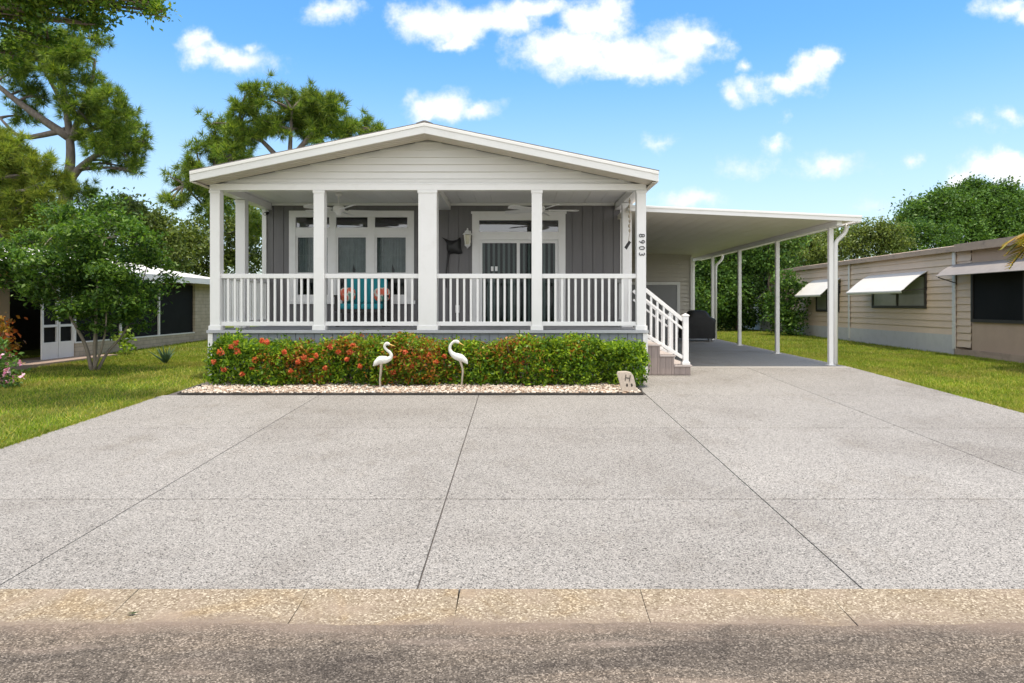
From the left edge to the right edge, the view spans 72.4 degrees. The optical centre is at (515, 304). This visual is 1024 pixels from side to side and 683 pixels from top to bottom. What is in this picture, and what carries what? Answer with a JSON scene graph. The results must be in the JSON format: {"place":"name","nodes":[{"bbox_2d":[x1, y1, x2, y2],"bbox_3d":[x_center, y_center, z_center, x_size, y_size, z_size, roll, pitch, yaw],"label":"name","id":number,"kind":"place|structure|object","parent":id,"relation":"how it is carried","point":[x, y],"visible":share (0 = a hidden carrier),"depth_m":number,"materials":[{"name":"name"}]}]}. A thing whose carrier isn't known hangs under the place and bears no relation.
{"place":"outdoors","nodes":[
{"label":"outdoors","id":0,"kind":"place"},
{"bbox_2d":[201,375,640,392],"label":"bed soil","id":1,"kind":"structure","parent":0,"point":[417,384],"depth_m":10.63,"materials":[{"name":"brown soil"}]},
{"bbox_2d":[177,385,642,394],"bbox_3d":[-1.430,1.204,9.972,6.474,0.059,0.758,0,0,0],"label":"bed edging","id":2,"kind":"object","parent":1,"relation":"on","point":[179,393],"visible":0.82,"depth_m":9.59,"materials":[{"name":"grey concrete"}]},
{"bbox_2d":[181,382,640,392],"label":"pebbles","id":3,"kind":"object","parent":1,"relation":"on","point":[595,387],"visible":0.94,"depth_m":9.88,"materials":[{"name":"white gravel"}]},
{"bbox_2d":[373,342,393,387],"bbox_3d":[-1.880,0.865,10.000,0.322,0.678,0.100,0,0,0],"label":"egret statue","id":4,"kind":"object","parent":3,"relation":"on","point":[381,360],"visible":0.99,"depth_m":9.98,"materials":[{"name":"paint"}]},
{"bbox_2d":[448,340,467,386],"bbox_3d":[-0.829,0.851,10.050,0.283,0.704,0.100,0,0,0],"label":"egret statue","id":5,"kind":"object","parent":3,"relation":"on","point":[460,358],"visible":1,"depth_m":10.03,"materials":[{"name":"paint"}]},
{"bbox_2d":[617,371,636,392],"bbox_3d":[1.542,1.073,9.737,0.272,0.301,0.112,0,0,0],"label":"garden sign","id":6,"kind":"object","parent":3,"relation":"on","point":[626,380],"visible":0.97,"depth_m":9.72,"materials":[{"name":"stone"}]},
{"bbox_2d":[201,327,650,386],"bbox_3d":[-1.296,0.804,10.642,6.636,0.936,1.359,0,0,0],"label":"hedge","id":7,"kind":"object","parent":1,"relation":"on","point":[567,352],"visible":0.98,"depth_m":10.26,"materials":[{"name":"green plant"}]},
{"bbox_2d":[0,368,1023,594],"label":"driveway","id":8,"kind":"structure","parent":0,"point":[776,478],"depth_m":5.25,"materials":[{"name":"grey concrete"}]},
{"bbox_2d":[632,288,691,374],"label":"porch steps","id":9,"kind":"structure","parent":8,"relation":"on","point":[664,361],"depth_m":11.53,"materials":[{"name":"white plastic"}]},
{"bbox_2d":[0,622,1023,682],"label":"road","id":10,"kind":"structure","parent":0,"point":[202,652],"depth_m":2.97,"materials":[{"name":"grey asphalt"}]},
{"bbox_2d":[0,326,1023,448],"bbox_3d":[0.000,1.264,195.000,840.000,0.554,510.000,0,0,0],"label":"ground","id":11,"kind":"structure","parent":0,"point":[35,352],"depth_m":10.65,"materials":[{"name":"green plant"}]},
{"bbox_2d":[0,312,27,360],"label":"croton bush","id":12,"kind":"object","parent":11,"relation":"on","point":[3,327],"visible":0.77,"depth_m":11.60,"materials":[{"name":"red plant"}]},
{"bbox_2d":[0,337,30,387],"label":"flowering bush","id":13,"kind":"object","parent":11,"relation":"on","point":[7,370],"visible":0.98,"depth_m":10.37,"materials":[{"name":"green plant"}]},
{"bbox_2d":[0,122,81,246],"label":"pine tree","id":14,"kind":"object","parent":11,"relation":"on","point":[27,178],"visible":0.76,"depth_m":22.95,"materials":[{"name":"green plant"}]},
{"bbox_2d":[0,18,155,252],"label":"pine tree","id":15,"kind":"object","parent":11,"relation":"on","point":[117,127],"visible":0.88,"depth_m":25.61,"materials":[{"name":"green plant"}]},
{"bbox_2d":[0,0,181,78],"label":"overhanging tree","id":16,"kind":"object","parent":11,"relation":"on","point":[28,14],"visible":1,"depth_m":8.97,"materials":[{"name":"green plant"}]},
{"bbox_2d":[0,188,189,370],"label":"crape myrtle","id":17,"kind":"object","parent":11,"relation":"on","point":[93,276],"visible":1,"depth_m":11.90,"materials":[{"name":"green plant"}]},
{"bbox_2d":[3,219,192,282],"bbox_3d":[-22.077,-2.533,33.254,15.611,7.041,6.325,0,0,0],"label":"broadleaf tree","id":18,"kind":"object","parent":11,"relation":"on","point":[126,261],"visible":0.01,"depth_m":33.15,"materials":[{"name":"plant"}]},
{"bbox_2d":[0,248,209,370],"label":"neighbour house","id":19,"kind":"structure","parent":11,"relation":"on","point":[185,316],"depth_m":16.94,"materials":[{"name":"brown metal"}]},
{"bbox_2d":[41,276,73,359],"bbox_3d":[-9.239,0.255,14.110,0.038,1.688,0.980,0,0,0],"label":"screen door","id":20,"kind":"structure","parent":19,"relation":"in","point":[57,338],"depth_m":14.05,"materials":[{"name":"white plastic"}]},
{"bbox_2d":[37,186,209,272],"bbox_3d":[-15.216,-1.840,26.843,7.095,5.669,3.935,0,0,0],"label":"broadleaf tree","id":21,"kind":"object","parent":11,"relation":"on","point":[176,239],"visible":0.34,"depth_m":26.52,"materials":[{"name":"green plant"}]},
{"bbox_2d":[111,327,136,353],"bbox_3d":[-8.695,0.803,15.536,0.524,0.646,0.581,0,0,-29],"label":"shrub","id":22,"kind":"object","parent":11,"relation":"on","point":[124,341],"visible":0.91,"depth_m":15.56,"materials":[{"name":"green plant"}]},
{"bbox_2d":[150,344,175,363],"bbox_3d":[-6.737,0.932,13.396,0.413,0.383,0.510,0,0,0],"label":"agave plant","id":23,"kind":"object","parent":11,"relation":"on","point":[167,356],"visible":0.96,"depth_m":13.30,"materials":[{"name":"green plant"}]},
{"bbox_2d":[174,200,261,276],"bbox_3d":[-12.023,-1.855,29.041,4.915,5.727,3.809,0,0,-21],"label":"broadleaf tree","id":24,"kind":"object","parent":11,"relation":"on","point":[255,255],"visible":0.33,"depth_m":28.77,"materials":[{"name":"green plant"}]},
{"bbox_2d":[154,68,387,239],"bbox_3d":[-8.530,-3.327,24.497,8.268,9.464,3.682,0,0,0],"label":"pine tree","id":25,"kind":"object","parent":11,"relation":"on","point":[310,116],"visible":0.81,"depth_m":23.98,"materials":[{"name":"green plant"}]},
{"bbox_2d":[189,120,658,376],"bbox_3d":[-1.433,-0.811,19.104,7.344,4.145,16.392,0,0,0],"label":"mobile home","id":26,"kind":"object","parent":11,"relation":"on","point":[424,187],"visible":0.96,"depth_m":11.45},
{"bbox_2d":[303,193,379,215],"bbox_3d":[-3.177,-1.810,12.650,1.379,0.394,1.338,0,0,0],"label":"ceiling fan","id":27,"kind":"object","parent":26,"relation":"hanging from","point":[338,209],"visible":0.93,"depth_m":12.56,"materials":[{"name":"white plastic"}]},
{"bbox_2d":[289,211,414,303],"bbox_3d":[-3.240,-0.939,13.856,2.520,1.840,0.212,0,0,0],"label":"window","id":28,"kind":"structure","parent":26,"relation":"in","point":[370,242],"depth_m":13.80,"materials":[{"name":"white plastic"}]},
{"bbox_2d":[334,278,390,326],"bbox_3d":[-2.905,-0.055,13.364,0.990,0.928,0.668,0,0,0],"label":"outdoor loveseat","id":29,"kind":"object","parent":26,"relation":"on","point":[362,297],"visible":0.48,"depth_m":13.45,"materials":[{"name":"fabric"}]},
{"bbox_2d":[340,288,355,300],"bbox_3d":[-3.206,-0.200,13.320,0.306,0.265,0.120,0,0,0],"label":"throw pillow","id":30,"kind":"object","parent":29,"relation":"on","point":[348,294],"visible":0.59,"depth_m":13.28,"materials":[{"name":"fabric"}]},
{"bbox_2d":[374,288,389,300],"bbox_3d":[-2.550,-0.200,13.320,0.306,0.265,0.120,0,0,0],"label":"throw pillow","id":31,"kind":"object","parent":29,"relation":"on","point":[381,294],"visible":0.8,"depth_m":13.28,"materials":[{"name":"fabric"}]},
{"bbox_2d":[443,238,462,287],"bbox_3d":[-1.252,-0.834,13.722,0.409,1.000,0.094,0,0,0],"label":"wall sculpture","id":32,"kind":"object","parent":26,"relation":"attached to","point":[454,246],"depth_m":13.72,"materials":[{"name":"black paint"}]},
{"bbox_2d":[463,228,471,247],"bbox_3d":[-0.948,-1.305,13.691,0.190,0.400,0.213,0,0,0],"label":"wall lantern","id":33,"kind":"object","parent":26,"relation":"attached to","point":[467,233],"depth_m":13.63,"materials":[{"name":"white glass"}]},
{"bbox_2d":[471,211,566,321],"bbox_3d":[0.055,-0.716,13.846,1.880,2.255,0.162,0,0,0],"label":"sliding door","id":34,"kind":"structure","parent":26,"relation":"in","point":[488,227],"depth_m":13.80,"materials":[{"name":"white glass"}]},
{"bbox_2d":[505,193,578,215],"bbox_3d":[0.467,-1.810,12.616,1.344,0.394,1.377,0,0,0],"label":"ceiling fan","id":35,"kind":"object","parent":26,"relation":"hanging from","point":[521,209],"visible":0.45,"depth_m":12.57,"materials":[{"name":"white plastic"}]},
{"bbox_2d":[624,198,630,249],"bbox_3d":[1.955,-1.419,12.250,0.118,0.899,0.038,0,0,0],"label":"wind chime","id":36,"kind":"object","parent":26,"relation":"hanging from","point":[627,245],"visible":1,"depth_m":12.24,"materials":[{"name":"black paint"}]},
{"bbox_2d":[695,255,736,330],"bbox_3d":[7.122,-0.925,26.799,3.380,4.569,3.644,0,0,32],"label":"shrub","id":37,"kind":"object","parent":11,"relation":"on","point":[702,284],"visible":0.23,"depth_m":26.28,"materials":[{"name":"green plant"}]},
{"bbox_2d":[705,246,774,330],"bbox_3d":[8.519,-0.900,27.053,3.523,4.563,3.369,0,0,-26],"label":"shrub","id":38,"kind":"object","parent":11,"relation":"on","point":[753,287],"visible":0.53,"depth_m":26.35,"materials":[{"name":"green plant"}]},
{"bbox_2d":[702,249,826,289],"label":"oak tree","id":39,"kind":"object","parent":11,"relation":"on","point":[797,265],"visible":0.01,"depth_m":57.48,"materials":[{"name":"green plant"}]},
{"bbox_2d":[725,234,817,329],"bbox_3d":[9.352,-1.105,25.952,2.270,4.156,3.339,0,0,-34],"label":"tree","id":40,"kind":"object","parent":11,"relation":"on","point":[767,265],"visible":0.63,"depth_m":25.64,"materials":[{"name":"green plant"}]},
{"bbox_2d":[754,266,811,335],"bbox_3d":[9.023,-0.035,23.259,1.871,2.485,1.751,0,0,45],"label":"shrub","id":41,"kind":"object","parent":11,"relation":"on","point":[790,319],"visible":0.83,"depth_m":23.02,"materials":[{"name":"green plant"}]},
{"bbox_2d":[787,227,864,266],"bbox_3d":[13.879,-1.448,32.427,3.979,4.869,3.327,0,0,-27],"label":"tree","id":42,"kind":"object","parent":11,"relation":"on","point":[816,255],"visible":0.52,"depth_m":31.75,"materials":[{"name":"green plant"}]},
{"bbox_2d":[743,236,1023,362],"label":"neighbour house","id":43,"kind":"structure","parent":11,"relation":"on","point":[966,299],"depth_m":16.34,"materials":[{"name":"beige"}]},
{"bbox_2d":[816,284,838,311],"bbox_3d":[9.665,-0.214,21.750,0.032,0.850,1.600,0,0,0],"label":"window","id":44,"kind":"structure","parent":43,"relation":"in","point":[821,302],"depth_m":22.02,"materials":[{"name":"black glass"}]},
{"bbox_2d":[871,274,926,307],"bbox_3d":[9.665,-0.329,17.750,0.032,0.820,2.500,0,0,0],"label":"window","id":45,"kind":"structure","parent":43,"relation":"in","point":[911,298],"depth_m":17.29,"materials":[{"name":"black glass"}]},
{"bbox_2d":[971,271,1023,323],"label":"window","id":46,"kind":"structure","parent":43,"relation":"in","point":[998,297],"depth_m":14.03,"materials":[{"name":"black glass"}]},
{"bbox_2d":[838,214,929,259],"bbox_3d":[16.860,-1.704,32.713,4.078,5.363,2.836,0,0,0],"label":"tree","id":47,"kind":"object","parent":11,"relation":"on","point":[885,237],"visible":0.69,"depth_m":32.33,"materials":[{"name":"green plant"}]},
{"bbox_2d":[884,214,968,252],"bbox_3d":[19.894,-1.774,34.378,3.977,5.516,3.204,0,0,23],"label":"tree","id":48,"kind":"object","parent":11,"relation":"on","point":[927,238],"visible":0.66,"depth_m":33.63,"materials":[{"name":"green plant"}]},
{"bbox_2d":[887,171,1023,244],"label":"oak tree","id":49,"kind":"object","parent":11,"relation":"on","point":[979,209],"visible":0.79,"depth_m":40.50,"materials":[{"name":"green plant"}]},
{"bbox_2d":[999,233,1023,269],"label":"palm tree","id":50,"kind":"object","parent":11,"relation":"on","point":[1020,239],"visible":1,"depth_m":12.14,"materials":[{"name":"yellow plant"}]},
{"label":"curb bed","id":51,"kind":"structure","parent":11,"relation":"on","visible":0},
{"bbox_2d":[0,589,1023,625],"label":"curb","id":52,"kind":"structure","parent":51,"relation":"on","point":[820,607],"depth_m":3.42,"materials":[{"name":"beige concrete"}]},
{"bbox_2d":[0,0,1023,282],"label":"sky","id":53,"kind":"structure","parent":0,"point":[843,107],"materials":[{"name":"blue"}]},
{"bbox_2d":[648,338,852,367],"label":"carport floor","id":54,"kind":"structure","parent":0,"point":[706,353],"depth_m":14.57,"materials":[{"name":"concrete"}]},
{"bbox_2d":[632,253,692,337],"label":"storage shed","id":55,"kind":"structure","parent":54,"relation":"on","point":[669,280],"depth_m":21.56,"materials":[{"name":"beige"}]},
{"bbox_2d":[632,282,679,337],"bbox_3d":[3.771,0.150,21.531,2.543,1.717,0.042,0,0,0],"label":"door","id":56,"kind":"structure","parent":55,"relation":"in","point":[668,292],"depth_m":21.52,"materials":[{"name":"white plastic"}]},
{"bbox_2d":[678,310,715,340],"bbox_3d":[5.168,0.585,20.000,0.986,0.884,0.617,0,0,0],"label":"grill","id":57,"kind":"object","parent":54,"relation":"on","point":[702,323],"visible":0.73,"depth_m":19.71,"materials":[{"name":"metal"}]},
{"bbox_2d":[617,205,861,365],"bbox_3d":[4.077,-0.324,17.818,4.155,2.914,10.764,0,0,0],"label":"carport","id":58,"kind":"object","parent":54,"relation":"on","point":[699,234],"visible":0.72,"depth_m":14.21,"materials":[{"name":"white metal"}]}
]}

